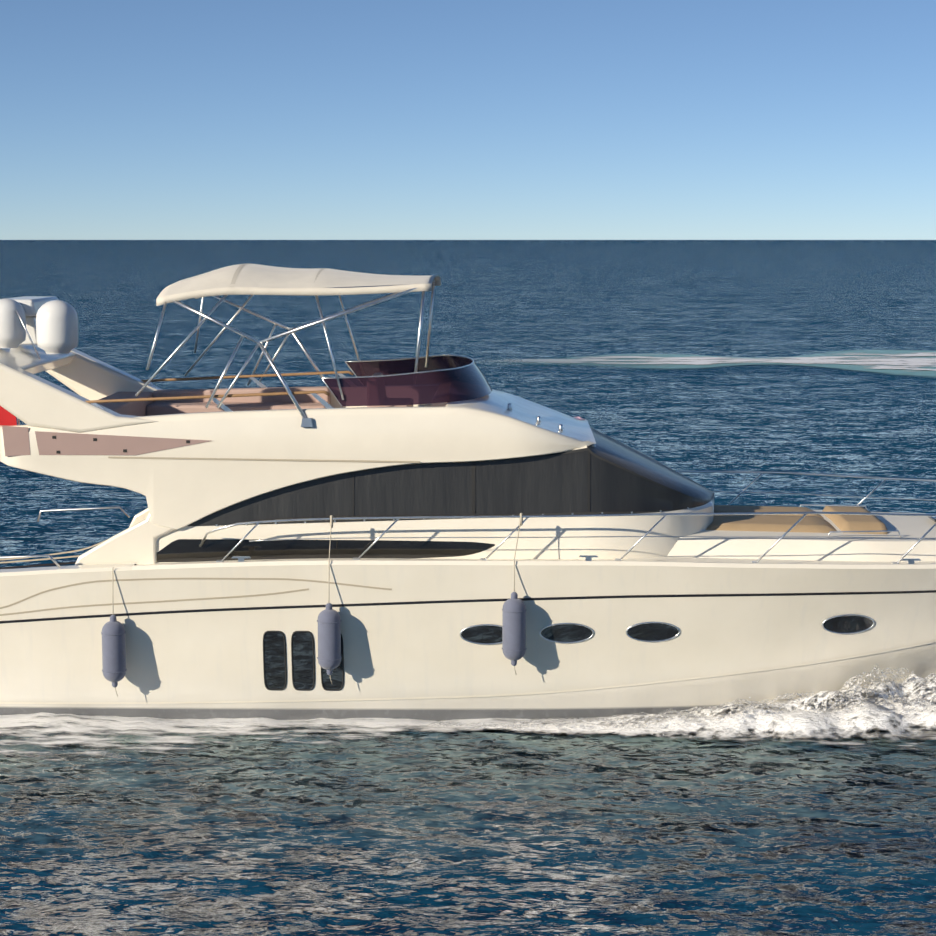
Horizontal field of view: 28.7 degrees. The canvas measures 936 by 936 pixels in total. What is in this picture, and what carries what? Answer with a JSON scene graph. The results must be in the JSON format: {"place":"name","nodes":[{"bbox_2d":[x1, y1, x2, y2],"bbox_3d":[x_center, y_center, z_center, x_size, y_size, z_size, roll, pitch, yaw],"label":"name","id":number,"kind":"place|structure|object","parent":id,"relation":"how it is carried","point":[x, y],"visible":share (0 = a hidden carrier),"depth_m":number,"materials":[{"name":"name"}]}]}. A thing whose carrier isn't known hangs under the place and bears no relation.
{"place":"outdoors","nodes":[
{"label":"outdoors","id":0,"kind":"place"},
{"bbox_2d":[0,240,935,935],"bbox_3d":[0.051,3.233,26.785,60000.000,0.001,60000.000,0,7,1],"label":"sea","id":1,"kind":"structure","parent":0,"point":[474,832],"depth_m":23.46,"materials":[{"name":"liquid"}]},
{"bbox_2d":[0,712,927,763],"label":"hull foam","id":2,"kind":"object","parent":1,"relation":"on","point":[244,726],"visible":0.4,"depth_m":24.46,"materials":[{"name":"white"}]},
{"bbox_2d":[0,296,935,721],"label":"motor yacht","id":3,"kind":"object","parent":1,"relation":"on","point":[646,584],"visible":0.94,"depth_m":24.55,"materials":[{"name":"white plastic"}]},
{"bbox_2d":[135,263,440,426],"bbox_3d":[-2.436,-1.855,26.211,3.974,2.141,3.970,0,7,1],"label":"bimini top","id":4,"kind":"object","parent":3,"relation":"on","point":[251,279],"visible":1,"depth_m":24.75,"materials":[{"name":"beige fabric"}]},
{"bbox_2d":[101,513,526,695],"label":"boat fenders","id":5,"kind":"object","parent":3,"relation":"attached to","point":[329,657],"visible":1,"depth_m":24.09,"materials":[{"name":"grey rubber"}]},
{"bbox_2d":[409,684,935,744],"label":"bow wave","id":6,"kind":"object","parent":1,"relation":"on","point":[802,722],"depth_m":24.08,"materials":[{"name":"white liquid"}]},
{"bbox_2d":[481,348,935,378],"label":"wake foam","id":7,"kind":"object","parent":1,"relation":"on","point":[925,373],"visible":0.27,"depth_m":97.21,"materials":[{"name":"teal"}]},
{"bbox_2d":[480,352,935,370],"bbox_3d":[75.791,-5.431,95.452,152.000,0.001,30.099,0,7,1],"label":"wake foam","id":8,"kind":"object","parent":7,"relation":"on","point":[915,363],"visible":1,"depth_m":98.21,"materials":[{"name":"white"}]},
{"bbox_2d":[507,710,935,750],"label":"sea foam","id":9,"kind":"object","parent":1,"relation":"on","point":[919,733],"depth_m":24.04,"materials":[{"name":"white"}]},
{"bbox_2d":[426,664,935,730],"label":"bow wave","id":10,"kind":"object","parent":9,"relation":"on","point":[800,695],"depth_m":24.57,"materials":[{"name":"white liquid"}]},
{"bbox_2d":[579,673,927,735],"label":"spray droplets","id":11,"kind":"object","parent":10,"relation":"on","point":[758,708],"visible":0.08,"depth_m":24.05,"materials":[{"name":"white liquid"}]},
{"bbox_2d":[0,0,935,239],"label":"sky","id":12,"kind":"structure","parent":0,"point":[120,119],"materials":[{"name":"blue"}]}
]}

